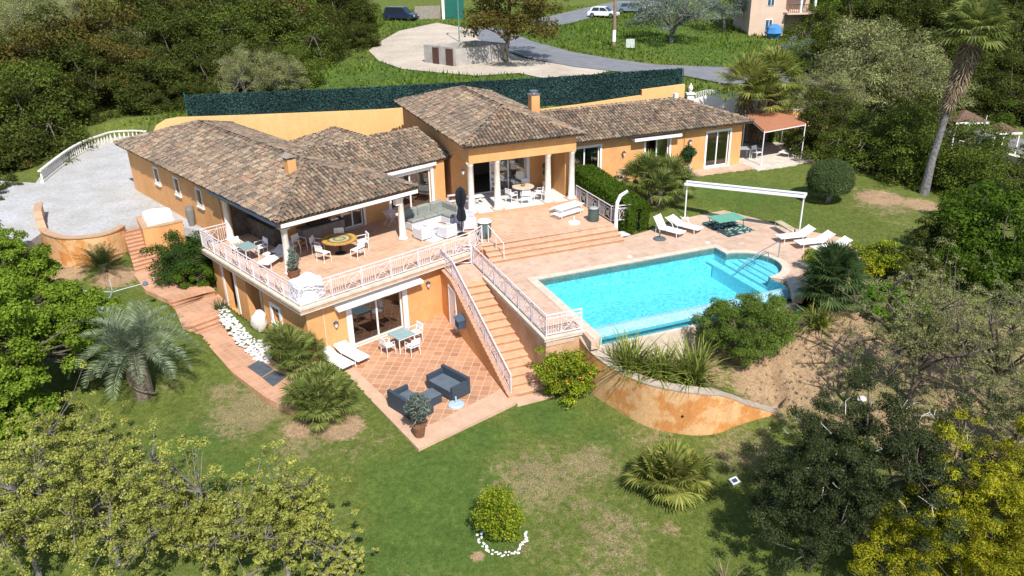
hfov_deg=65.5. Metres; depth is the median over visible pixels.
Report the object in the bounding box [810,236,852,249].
sun lounger
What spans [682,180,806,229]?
shade frame
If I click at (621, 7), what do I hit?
parked car
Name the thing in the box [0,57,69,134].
broadleaf tree
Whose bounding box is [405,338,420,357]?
garden chair
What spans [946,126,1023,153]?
lane
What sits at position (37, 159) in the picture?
bush
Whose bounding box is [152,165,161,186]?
window
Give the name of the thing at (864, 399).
pale stone
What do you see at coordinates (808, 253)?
yellow bush
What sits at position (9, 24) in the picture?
olive tree
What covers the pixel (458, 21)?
street lamp
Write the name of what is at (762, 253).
pool handrail
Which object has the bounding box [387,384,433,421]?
wicker sofa
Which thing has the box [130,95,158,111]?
bush
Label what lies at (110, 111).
bush
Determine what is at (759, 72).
gate palm
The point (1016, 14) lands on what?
oak tree
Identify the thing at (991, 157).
laurel bush
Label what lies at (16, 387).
fig tree
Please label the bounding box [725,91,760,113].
driveway gate
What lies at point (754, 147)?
garden chair
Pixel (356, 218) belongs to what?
glass door
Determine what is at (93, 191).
gravel yard
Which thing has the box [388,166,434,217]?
glass door
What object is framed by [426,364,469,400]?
wicker sofa
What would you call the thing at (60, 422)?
young oak tree
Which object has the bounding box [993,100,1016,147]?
cypress tree
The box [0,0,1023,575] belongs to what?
ground
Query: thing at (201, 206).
window
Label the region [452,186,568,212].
marble floor
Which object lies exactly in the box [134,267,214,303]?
path
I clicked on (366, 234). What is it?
garden chair
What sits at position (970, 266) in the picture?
bush
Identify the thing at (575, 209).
slatted lounger
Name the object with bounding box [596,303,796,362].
basin rim
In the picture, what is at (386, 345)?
garden chair
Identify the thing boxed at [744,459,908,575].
cork oak tree
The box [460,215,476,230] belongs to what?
armchair
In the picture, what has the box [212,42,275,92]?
tree
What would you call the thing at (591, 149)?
glass door
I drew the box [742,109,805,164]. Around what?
canopy
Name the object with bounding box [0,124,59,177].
oak tree
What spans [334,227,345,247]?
garden chair
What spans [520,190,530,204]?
garden chair
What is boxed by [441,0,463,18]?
green gate
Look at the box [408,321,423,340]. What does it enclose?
garden chair
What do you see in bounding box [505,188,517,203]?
garden chair
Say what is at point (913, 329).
almond tree
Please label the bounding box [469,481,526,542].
laurel bush
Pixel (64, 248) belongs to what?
curved garden wall
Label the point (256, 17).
broadleaf tree
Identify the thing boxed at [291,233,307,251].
garden chair
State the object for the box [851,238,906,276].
flowering bush
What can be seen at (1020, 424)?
mimosa tree
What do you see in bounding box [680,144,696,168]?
potted vine
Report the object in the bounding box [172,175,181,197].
window
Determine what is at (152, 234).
corner wall
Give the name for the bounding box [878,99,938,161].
bush
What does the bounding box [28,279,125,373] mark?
fig tree
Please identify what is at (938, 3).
oak tree
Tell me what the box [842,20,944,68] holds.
oak tree
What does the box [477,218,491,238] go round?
covered grill
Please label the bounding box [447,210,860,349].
pool deck
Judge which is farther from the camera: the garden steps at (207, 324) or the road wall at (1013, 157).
the road wall at (1013, 157)
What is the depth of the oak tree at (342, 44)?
79.80 m
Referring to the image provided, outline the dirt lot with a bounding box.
[369,23,608,77]
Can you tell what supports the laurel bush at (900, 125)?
on the ground at (900, 210)
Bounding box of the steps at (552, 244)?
[483,227,624,261]
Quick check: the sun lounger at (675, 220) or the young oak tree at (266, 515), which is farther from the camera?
the sun lounger at (675, 220)
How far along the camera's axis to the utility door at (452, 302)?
37.16 m
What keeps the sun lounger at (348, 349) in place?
on the patio
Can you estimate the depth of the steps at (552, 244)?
40.16 m
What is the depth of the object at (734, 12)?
94.08 m
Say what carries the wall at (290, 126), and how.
on the ground at (900, 210)
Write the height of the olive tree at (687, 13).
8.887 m
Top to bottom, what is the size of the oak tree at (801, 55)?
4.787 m
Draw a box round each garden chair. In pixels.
[229,236,245,256]
[254,236,267,255]
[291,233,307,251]
[309,235,324,254]
[314,245,331,263]
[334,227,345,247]
[350,241,364,258]
[356,231,368,247]
[378,337,395,356]
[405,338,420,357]
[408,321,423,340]
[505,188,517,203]
[520,178,529,192]
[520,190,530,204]
[534,185,544,200]
[751,145,761,159]
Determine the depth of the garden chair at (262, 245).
38.50 m
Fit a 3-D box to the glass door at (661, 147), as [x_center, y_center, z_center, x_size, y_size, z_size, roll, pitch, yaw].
[9.005,-8.287,49.901,1.960,2.460,0.460,-10,26,-20]
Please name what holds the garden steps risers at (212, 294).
on the ground at (900, 210)
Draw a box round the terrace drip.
[202,253,469,315]
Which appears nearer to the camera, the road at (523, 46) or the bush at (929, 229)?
the bush at (929, 229)
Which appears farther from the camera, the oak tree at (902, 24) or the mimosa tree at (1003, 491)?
the oak tree at (902, 24)
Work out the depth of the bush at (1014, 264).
33.39 m
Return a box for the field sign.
[626,39,634,47]
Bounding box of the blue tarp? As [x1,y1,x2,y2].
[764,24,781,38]
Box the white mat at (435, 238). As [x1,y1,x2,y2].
[425,225,461,242]
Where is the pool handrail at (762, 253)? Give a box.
[737,241,780,269]
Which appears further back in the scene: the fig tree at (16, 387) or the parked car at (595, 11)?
the parked car at (595, 11)
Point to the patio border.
(491, 405)
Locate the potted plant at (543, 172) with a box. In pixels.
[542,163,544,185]
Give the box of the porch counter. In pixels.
[296,216,345,246]
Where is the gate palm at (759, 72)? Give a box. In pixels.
[713,44,806,144]
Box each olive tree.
[0,0,39,41]
[0,0,80,34]
[0,27,24,45]
[39,0,111,28]
[49,12,96,39]
[76,11,106,19]
[102,23,180,51]
[402,390,431,437]
[623,0,720,42]
[765,34,815,66]
[782,68,872,121]
[793,14,952,110]
[851,52,982,135]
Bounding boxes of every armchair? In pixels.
[413,224,433,240]
[436,222,456,238]
[454,209,473,223]
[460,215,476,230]
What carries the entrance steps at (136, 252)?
on the entrance steps risers at (129, 252)
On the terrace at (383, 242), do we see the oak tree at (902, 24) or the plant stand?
the plant stand
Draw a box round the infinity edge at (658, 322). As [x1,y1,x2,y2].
[593,287,789,342]
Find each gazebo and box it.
[949,110,989,145]
[979,122,1022,154]
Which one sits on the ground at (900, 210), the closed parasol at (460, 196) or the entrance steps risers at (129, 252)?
the entrance steps risers at (129, 252)
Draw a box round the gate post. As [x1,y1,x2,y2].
[685,83,695,100]
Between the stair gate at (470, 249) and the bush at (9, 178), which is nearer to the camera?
the stair gate at (470, 249)
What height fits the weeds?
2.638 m
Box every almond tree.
[815,342,891,403]
[822,236,1021,404]
[926,250,1023,410]
[948,350,1023,454]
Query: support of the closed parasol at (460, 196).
on the terrace at (383, 242)
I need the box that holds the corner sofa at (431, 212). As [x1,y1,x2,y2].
[404,199,457,229]
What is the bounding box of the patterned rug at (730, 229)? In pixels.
[702,220,754,236]
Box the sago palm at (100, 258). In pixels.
[73,241,130,278]
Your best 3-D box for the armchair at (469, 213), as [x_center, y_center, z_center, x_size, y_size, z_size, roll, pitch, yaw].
[-2.516,-3.723,42.224,0.760,0.680,0.720,15,29,32]
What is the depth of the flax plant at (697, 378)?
29.89 m
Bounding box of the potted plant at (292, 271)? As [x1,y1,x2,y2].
[286,247,300,278]
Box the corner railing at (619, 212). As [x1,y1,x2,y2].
[610,204,631,221]
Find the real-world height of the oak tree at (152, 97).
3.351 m
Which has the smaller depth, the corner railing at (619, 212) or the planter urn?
the corner railing at (619, 212)
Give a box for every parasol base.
[448,396,464,409]
[568,216,579,224]
[653,232,665,240]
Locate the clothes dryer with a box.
[83,279,147,319]
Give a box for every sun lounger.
[256,244,290,268]
[262,239,300,256]
[318,346,354,368]
[333,340,369,365]
[653,213,685,238]
[666,214,703,231]
[775,224,815,242]
[779,142,800,156]
[793,230,835,248]
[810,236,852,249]
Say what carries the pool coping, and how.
on the pool deck
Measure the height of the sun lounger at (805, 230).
0.702 m
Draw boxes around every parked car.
[383,6,418,20]
[587,6,619,17]
[617,2,645,12]
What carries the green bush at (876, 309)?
on the ground at (900, 210)
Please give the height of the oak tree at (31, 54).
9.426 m
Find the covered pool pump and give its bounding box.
[142,207,174,225]
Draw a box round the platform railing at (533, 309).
[472,245,581,337]
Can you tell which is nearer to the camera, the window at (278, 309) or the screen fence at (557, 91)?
the window at (278, 309)
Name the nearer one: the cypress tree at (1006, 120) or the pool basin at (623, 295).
the pool basin at (623, 295)
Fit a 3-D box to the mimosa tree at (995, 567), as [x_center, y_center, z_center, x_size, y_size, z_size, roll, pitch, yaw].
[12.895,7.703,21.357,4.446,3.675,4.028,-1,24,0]
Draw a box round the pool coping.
[526,244,802,338]
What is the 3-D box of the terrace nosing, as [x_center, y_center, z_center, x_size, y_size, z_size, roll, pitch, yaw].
[1.960,-2.721,40.641,7.450,0.034,0.120,-10,26,-20]
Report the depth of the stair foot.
31.77 m
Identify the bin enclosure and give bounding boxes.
[424,40,504,65]
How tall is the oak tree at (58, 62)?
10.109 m
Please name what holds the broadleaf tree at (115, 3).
on the ground at (900, 210)
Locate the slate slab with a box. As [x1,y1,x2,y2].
[247,360,285,385]
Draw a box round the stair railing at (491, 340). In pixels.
[440,247,511,392]
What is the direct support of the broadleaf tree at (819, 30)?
on the ground at (900, 210)
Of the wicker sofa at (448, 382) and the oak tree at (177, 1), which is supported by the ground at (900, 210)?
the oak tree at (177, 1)
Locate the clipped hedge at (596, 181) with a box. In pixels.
[575,164,649,233]
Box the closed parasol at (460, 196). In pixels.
[455,187,467,236]
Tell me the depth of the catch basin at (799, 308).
33.69 m
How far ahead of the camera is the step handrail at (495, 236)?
39.12 m
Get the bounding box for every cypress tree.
[783,44,807,102]
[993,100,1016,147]
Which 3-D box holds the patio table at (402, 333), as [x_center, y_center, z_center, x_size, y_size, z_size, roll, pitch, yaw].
[-4.929,2.361,35.676,0.900,0.740,0.900,-21,31,-38]
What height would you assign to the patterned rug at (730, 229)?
0.016 m
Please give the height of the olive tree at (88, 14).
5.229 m
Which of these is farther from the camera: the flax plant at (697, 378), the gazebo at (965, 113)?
the gazebo at (965, 113)
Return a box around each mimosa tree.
[847,497,950,575]
[893,407,1023,575]
[896,505,1023,575]
[991,415,1023,488]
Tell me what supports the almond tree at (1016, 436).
on the ground at (900, 210)
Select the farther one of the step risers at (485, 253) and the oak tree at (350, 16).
the oak tree at (350, 16)
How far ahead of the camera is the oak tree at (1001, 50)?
68.48 m
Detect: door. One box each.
[340,207,366,230]
[346,289,409,347]
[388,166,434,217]
[432,47,438,63]
[445,49,452,65]
[448,285,457,331]
[473,157,529,194]
[576,144,601,168]
[644,138,671,164]
[703,128,731,168]
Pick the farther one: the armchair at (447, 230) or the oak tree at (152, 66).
the oak tree at (152, 66)
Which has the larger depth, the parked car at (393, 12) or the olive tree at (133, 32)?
the parked car at (393, 12)
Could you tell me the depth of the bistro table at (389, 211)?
42.17 m
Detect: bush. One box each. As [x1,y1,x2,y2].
[0,174,23,187]
[0,185,7,199]
[4,150,51,170]
[81,112,106,125]
[96,109,122,117]
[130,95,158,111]
[139,229,220,287]
[171,263,216,287]
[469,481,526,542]
[531,345,599,408]
[688,290,802,366]
[781,132,829,160]
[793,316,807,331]
[798,106,896,169]
[800,247,821,260]
[816,103,949,184]
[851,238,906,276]
[852,282,905,318]
[858,253,889,278]
[868,244,948,291]
[870,133,963,190]
[873,90,964,135]
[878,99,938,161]
[892,297,936,321]
[894,102,1016,198]
[906,216,986,263]
[928,180,1023,256]
[931,239,1004,287]
[933,134,1023,207]
[935,179,1010,225]
[947,189,1023,265]
[963,235,1023,305]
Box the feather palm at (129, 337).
[62,299,203,401]
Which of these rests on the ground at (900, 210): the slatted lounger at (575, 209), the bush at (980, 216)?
the bush at (980, 216)
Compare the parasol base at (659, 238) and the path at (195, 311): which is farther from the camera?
the parasol base at (659, 238)
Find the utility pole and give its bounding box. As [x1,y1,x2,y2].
[612,0,616,45]
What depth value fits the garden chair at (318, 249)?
37.45 m
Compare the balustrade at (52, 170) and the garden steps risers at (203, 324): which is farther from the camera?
the balustrade at (52, 170)
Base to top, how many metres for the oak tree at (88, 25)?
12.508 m
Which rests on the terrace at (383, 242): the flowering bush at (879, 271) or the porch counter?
the porch counter
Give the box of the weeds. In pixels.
[596,281,1002,439]
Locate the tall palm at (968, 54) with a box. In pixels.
[919,0,1016,194]
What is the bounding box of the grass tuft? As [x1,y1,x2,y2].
[210,297,229,309]
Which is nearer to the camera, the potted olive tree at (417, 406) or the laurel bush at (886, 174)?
the potted olive tree at (417, 406)
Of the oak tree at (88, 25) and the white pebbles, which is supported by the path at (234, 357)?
the white pebbles
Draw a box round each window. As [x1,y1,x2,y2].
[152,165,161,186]
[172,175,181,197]
[194,186,204,209]
[269,301,282,325]
[764,19,772,30]
[767,0,774,5]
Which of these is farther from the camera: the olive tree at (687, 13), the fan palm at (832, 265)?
the olive tree at (687, 13)
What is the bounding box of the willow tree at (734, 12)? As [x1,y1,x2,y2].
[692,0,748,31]
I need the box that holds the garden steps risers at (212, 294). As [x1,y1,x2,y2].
[169,291,216,309]
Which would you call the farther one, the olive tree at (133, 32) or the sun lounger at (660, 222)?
the olive tree at (133, 32)
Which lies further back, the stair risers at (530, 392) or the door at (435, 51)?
the door at (435, 51)
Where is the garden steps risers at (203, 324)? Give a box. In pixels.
[183,317,221,331]
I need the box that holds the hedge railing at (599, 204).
[576,185,610,219]
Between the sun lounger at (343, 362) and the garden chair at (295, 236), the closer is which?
the sun lounger at (343, 362)
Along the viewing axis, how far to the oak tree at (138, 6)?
87.13 m
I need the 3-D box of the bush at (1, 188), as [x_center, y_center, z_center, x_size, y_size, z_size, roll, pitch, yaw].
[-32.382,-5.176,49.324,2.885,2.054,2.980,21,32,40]
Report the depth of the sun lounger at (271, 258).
37.53 m
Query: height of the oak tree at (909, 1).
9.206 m
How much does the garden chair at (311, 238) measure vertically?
0.848 m
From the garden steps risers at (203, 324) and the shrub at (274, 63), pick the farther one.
the shrub at (274, 63)
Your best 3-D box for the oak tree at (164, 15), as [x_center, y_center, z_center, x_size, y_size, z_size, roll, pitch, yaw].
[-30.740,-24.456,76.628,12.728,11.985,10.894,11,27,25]
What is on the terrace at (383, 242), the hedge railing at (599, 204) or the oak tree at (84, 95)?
the hedge railing at (599, 204)
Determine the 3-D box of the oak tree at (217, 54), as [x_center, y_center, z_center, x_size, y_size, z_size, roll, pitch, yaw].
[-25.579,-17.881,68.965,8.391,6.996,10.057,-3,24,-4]
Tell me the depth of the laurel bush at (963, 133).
46.83 m
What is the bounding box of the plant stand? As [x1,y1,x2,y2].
[447,194,455,201]
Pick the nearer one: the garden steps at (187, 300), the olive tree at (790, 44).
the garden steps at (187, 300)
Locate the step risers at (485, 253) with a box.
[483,230,623,263]
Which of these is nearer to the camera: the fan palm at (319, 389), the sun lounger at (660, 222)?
the fan palm at (319, 389)
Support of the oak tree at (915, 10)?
on the ground at (900, 210)
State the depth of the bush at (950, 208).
37.99 m
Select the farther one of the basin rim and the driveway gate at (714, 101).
the driveway gate at (714, 101)
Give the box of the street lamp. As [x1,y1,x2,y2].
[457,0,459,41]
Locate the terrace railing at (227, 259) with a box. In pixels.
[199,223,482,307]
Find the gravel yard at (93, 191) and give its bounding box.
[0,136,211,248]
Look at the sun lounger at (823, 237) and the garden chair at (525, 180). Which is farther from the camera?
the garden chair at (525, 180)
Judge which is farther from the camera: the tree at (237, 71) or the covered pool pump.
the tree at (237, 71)
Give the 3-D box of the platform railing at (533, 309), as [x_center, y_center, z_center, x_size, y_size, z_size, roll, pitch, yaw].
[0.453,-0.184,35.160,1.599,0.970,8.502,-10,26,-20]
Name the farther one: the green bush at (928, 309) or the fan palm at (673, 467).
the green bush at (928, 309)
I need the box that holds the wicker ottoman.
[421,388,441,405]
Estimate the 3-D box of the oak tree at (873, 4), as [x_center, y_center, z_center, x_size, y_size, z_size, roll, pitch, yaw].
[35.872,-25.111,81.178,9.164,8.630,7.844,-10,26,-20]
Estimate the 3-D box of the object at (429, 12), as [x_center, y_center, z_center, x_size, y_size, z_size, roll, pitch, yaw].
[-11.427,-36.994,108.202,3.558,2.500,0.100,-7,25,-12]
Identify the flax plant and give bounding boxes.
[592,325,669,381]
[622,334,701,391]
[641,330,740,397]
[790,298,846,337]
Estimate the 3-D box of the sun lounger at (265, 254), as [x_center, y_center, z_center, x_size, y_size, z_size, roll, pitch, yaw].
[-11.102,-1.841,38.593,0.700,0.488,1.996,14,28,30]
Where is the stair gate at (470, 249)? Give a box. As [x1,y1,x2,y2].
[452,244,471,263]
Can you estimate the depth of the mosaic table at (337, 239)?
38.40 m
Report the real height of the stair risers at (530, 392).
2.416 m
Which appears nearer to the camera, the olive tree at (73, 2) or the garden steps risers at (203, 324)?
the garden steps risers at (203, 324)
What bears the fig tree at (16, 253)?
on the ground at (900, 210)
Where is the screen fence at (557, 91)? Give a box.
[183,68,683,116]
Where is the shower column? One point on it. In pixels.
(623, 233)
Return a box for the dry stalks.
[714,557,745,575]
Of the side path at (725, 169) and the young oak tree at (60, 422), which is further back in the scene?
the side path at (725, 169)
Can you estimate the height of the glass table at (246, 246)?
0.730 m
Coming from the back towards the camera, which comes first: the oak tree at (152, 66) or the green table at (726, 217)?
the oak tree at (152, 66)
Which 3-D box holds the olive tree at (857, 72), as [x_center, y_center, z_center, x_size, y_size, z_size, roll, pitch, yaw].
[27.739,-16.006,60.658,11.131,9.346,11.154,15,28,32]
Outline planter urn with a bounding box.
[185,205,194,225]
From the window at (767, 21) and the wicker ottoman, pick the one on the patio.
the wicker ottoman
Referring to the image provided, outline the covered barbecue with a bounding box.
[288,271,325,304]
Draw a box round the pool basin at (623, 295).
[540,248,784,327]
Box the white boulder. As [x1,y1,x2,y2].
[250,309,267,331]
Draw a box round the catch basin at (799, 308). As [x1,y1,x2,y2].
[600,302,805,344]
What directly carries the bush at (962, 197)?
on the ground at (900, 210)
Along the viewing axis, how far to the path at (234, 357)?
34.20 m
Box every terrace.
[200,196,613,314]
[739,142,814,170]
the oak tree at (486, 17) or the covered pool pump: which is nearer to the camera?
the covered pool pump
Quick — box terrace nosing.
[482,224,613,245]
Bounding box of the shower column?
[614,190,629,236]
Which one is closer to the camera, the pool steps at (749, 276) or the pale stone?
the pale stone
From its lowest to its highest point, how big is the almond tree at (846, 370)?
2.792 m
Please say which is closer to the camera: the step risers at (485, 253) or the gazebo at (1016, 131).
the step risers at (485, 253)
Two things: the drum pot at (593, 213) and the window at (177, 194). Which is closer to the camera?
the drum pot at (593, 213)
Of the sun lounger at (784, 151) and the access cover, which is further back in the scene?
the sun lounger at (784, 151)
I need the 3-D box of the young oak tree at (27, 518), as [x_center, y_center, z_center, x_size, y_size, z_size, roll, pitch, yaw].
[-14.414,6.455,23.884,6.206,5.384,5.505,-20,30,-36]
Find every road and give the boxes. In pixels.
[476,27,844,89]
[533,1,668,26]
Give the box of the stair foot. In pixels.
[516,391,553,406]
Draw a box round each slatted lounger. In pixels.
[551,200,583,212]
[551,206,583,216]
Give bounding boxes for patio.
[323,313,500,426]
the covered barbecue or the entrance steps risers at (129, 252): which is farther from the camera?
the entrance steps risers at (129, 252)
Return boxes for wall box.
[453,313,464,329]
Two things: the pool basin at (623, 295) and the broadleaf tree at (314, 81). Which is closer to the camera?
the pool basin at (623, 295)
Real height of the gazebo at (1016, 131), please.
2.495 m
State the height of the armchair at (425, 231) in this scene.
0.680 m
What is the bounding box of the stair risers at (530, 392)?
[464,284,545,396]
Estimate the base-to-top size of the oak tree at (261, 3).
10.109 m
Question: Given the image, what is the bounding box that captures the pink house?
[733,0,816,35]
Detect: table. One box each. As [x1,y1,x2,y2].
[235,241,259,264]
[321,233,356,255]
[382,209,396,226]
[387,327,415,353]
[422,222,442,233]
[466,194,483,203]
[512,183,533,199]
[707,212,745,233]
[740,146,750,159]
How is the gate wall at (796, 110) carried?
on the ground at (900, 210)
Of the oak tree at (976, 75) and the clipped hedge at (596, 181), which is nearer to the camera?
the clipped hedge at (596, 181)
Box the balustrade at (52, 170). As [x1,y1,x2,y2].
[37,130,145,182]
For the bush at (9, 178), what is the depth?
51.80 m
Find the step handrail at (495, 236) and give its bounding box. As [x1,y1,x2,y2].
[488,225,503,251]
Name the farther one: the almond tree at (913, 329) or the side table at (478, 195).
the side table at (478, 195)
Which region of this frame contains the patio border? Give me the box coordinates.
[309,360,520,450]
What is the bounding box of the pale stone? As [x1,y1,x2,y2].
[857,395,866,401]
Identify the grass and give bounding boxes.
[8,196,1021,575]
[118,1,1002,129]
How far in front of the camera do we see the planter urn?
43.42 m
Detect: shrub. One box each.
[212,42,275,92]
[246,51,310,91]
[878,279,902,307]
[887,269,927,296]
[922,266,958,286]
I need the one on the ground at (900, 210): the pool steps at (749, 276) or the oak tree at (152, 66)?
the oak tree at (152, 66)
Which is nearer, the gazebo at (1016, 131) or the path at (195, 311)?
the path at (195, 311)
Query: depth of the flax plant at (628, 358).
30.54 m
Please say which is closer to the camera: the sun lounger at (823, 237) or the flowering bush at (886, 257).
the flowering bush at (886, 257)
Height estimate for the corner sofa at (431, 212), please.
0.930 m
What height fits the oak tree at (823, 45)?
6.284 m
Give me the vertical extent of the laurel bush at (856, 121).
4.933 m
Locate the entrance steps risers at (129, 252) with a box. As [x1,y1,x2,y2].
[124,229,157,271]
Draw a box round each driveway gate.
[694,90,724,112]
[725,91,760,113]
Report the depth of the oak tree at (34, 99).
58.39 m
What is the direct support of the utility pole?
on the ground at (900, 210)
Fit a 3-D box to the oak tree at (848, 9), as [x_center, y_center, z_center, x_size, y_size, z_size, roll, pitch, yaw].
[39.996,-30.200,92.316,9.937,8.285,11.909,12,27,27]
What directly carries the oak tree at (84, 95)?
on the ground at (900, 210)
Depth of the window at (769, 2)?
91.90 m
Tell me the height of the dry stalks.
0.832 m
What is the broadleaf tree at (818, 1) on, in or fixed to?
on the ground at (900, 210)
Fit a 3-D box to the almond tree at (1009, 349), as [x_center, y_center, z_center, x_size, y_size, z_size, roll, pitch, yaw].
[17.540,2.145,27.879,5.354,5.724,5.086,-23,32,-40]
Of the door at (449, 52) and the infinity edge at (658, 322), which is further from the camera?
the door at (449, 52)
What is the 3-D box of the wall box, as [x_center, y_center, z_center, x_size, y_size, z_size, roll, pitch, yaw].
[-2.365,1.504,35.893,0.370,0.550,0.600,-10,26,-20]
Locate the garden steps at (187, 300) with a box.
[169,291,216,308]
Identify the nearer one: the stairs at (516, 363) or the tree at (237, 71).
the stairs at (516, 363)
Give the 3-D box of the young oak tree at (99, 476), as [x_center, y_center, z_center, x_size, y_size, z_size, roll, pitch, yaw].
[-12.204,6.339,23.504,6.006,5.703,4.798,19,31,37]
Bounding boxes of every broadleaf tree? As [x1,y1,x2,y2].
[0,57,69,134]
[0,58,98,164]
[84,0,163,27]
[168,0,192,17]
[184,1,271,79]
[203,0,269,30]
[234,0,346,70]
[249,39,329,92]
[780,0,856,43]
[808,0,863,19]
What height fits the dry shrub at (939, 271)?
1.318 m
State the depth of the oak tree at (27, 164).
54.84 m
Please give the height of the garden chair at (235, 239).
0.848 m
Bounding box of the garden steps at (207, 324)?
[182,314,221,333]
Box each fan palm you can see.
[258,319,330,378]
[276,360,365,432]
[616,149,700,206]
[619,438,718,510]
[794,237,876,313]
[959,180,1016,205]
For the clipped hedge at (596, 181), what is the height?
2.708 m
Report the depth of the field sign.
83.90 m
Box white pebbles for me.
[218,303,270,362]
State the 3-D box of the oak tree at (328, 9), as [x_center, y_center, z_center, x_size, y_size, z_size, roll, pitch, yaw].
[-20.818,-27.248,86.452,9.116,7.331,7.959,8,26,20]
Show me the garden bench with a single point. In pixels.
(783, 224)
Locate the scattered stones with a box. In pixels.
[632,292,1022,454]
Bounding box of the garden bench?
[773,220,793,230]
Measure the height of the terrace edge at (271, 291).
0.106 m
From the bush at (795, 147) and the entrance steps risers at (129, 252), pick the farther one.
the bush at (795, 147)
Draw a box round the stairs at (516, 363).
[461,280,543,394]
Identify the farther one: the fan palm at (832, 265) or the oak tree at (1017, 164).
the oak tree at (1017, 164)
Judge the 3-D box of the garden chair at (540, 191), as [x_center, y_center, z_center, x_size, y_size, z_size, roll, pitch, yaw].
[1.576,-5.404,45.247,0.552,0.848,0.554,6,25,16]
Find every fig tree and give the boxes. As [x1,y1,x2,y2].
[0,220,28,260]
[0,233,64,294]
[0,270,115,402]
[0,361,62,458]
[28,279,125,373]
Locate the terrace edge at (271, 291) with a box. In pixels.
[200,247,472,311]
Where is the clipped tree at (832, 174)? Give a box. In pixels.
[804,158,855,202]
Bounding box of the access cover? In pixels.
[728,476,739,484]
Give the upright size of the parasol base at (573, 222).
0.380 m
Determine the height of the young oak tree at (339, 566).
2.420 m
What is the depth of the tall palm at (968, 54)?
43.56 m
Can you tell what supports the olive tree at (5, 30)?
on the ground at (900, 210)
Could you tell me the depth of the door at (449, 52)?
74.98 m
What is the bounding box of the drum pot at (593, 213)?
[588,206,598,221]
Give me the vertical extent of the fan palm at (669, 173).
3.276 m
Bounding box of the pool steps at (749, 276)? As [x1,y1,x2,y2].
[706,258,779,294]
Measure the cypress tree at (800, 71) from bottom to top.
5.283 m
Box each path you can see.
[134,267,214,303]
[175,294,226,326]
[199,325,302,418]
[693,163,753,175]
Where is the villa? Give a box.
[113,85,754,362]
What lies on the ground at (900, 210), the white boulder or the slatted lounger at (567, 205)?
the white boulder
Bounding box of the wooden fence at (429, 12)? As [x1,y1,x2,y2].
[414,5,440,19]
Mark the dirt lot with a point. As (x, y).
(403, 49)
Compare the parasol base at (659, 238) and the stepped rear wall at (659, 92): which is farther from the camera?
the stepped rear wall at (659, 92)
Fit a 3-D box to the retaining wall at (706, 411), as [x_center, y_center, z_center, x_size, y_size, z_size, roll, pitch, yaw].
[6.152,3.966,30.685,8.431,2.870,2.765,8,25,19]
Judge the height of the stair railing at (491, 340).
3.250 m
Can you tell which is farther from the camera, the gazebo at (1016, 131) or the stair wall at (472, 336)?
the gazebo at (1016, 131)
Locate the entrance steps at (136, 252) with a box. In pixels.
[124,227,158,273]
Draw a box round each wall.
[33,202,127,266]
[136,216,185,255]
[154,107,403,140]
[440,267,515,397]
[482,275,584,382]
[540,84,684,109]
[579,337,780,435]
[781,108,829,128]
[950,138,1023,165]
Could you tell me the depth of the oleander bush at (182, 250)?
40.27 m
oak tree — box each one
[0,12,109,95]
[0,19,90,93]
[0,29,61,78]
[0,58,105,134]
[0,79,87,159]
[0,81,56,141]
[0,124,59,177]
[0,149,40,180]
[0,361,129,511]
[0,411,201,575]
[0,431,150,575]
[23,38,128,119]
[28,0,141,64]
[31,1,133,100]
[86,32,168,96]
[87,433,272,575]
[105,43,230,118]
[113,0,206,31]
[114,14,215,90]
[124,0,268,61]
[133,80,179,114]
[156,42,254,110]
[161,0,247,8]
[162,58,237,112]
[188,438,361,575]
[201,0,307,66]
[202,32,301,92]
[252,0,338,30]
[260,0,300,53]
[291,26,366,62]
[294,4,356,55]
[296,526,378,575]
[303,0,369,36]
[314,0,380,27]
[335,17,382,49]
[459,0,565,61]
[740,352,1023,575]
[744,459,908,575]
[777,41,852,77]
[782,84,867,154]
[808,22,885,81]
[810,0,904,42]
[817,0,908,56]
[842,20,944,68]
[848,0,943,21]
[857,0,959,32]
[889,21,957,80]
[896,0,1012,31]
[906,19,1020,81]
[933,6,1023,47]
[946,18,1023,95]
[947,52,1023,117]
[950,17,1023,81]
[950,62,1023,95]
[951,0,1023,9]
[968,143,1023,189]
[972,85,1023,126]
[1002,0,1023,49]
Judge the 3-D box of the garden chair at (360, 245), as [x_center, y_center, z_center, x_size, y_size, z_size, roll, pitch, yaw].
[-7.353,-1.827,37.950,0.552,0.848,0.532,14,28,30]
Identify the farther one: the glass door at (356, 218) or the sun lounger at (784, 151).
the sun lounger at (784, 151)
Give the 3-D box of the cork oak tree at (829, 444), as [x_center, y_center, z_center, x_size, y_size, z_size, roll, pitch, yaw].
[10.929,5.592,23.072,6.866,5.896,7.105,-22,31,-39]
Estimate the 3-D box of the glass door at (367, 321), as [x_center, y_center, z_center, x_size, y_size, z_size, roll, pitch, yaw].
[-6.130,1.282,36.433,3.270,2.230,0.250,-21,31,-38]
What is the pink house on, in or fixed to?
on the ground at (900, 210)
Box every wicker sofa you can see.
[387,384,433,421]
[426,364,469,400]
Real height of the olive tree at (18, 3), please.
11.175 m
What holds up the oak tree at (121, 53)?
on the ground at (900, 210)
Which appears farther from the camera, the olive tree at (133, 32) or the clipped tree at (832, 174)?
the olive tree at (133, 32)
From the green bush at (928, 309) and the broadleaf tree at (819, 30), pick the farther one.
the broadleaf tree at (819, 30)
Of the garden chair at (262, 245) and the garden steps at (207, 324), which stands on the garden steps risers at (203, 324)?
the garden steps at (207, 324)

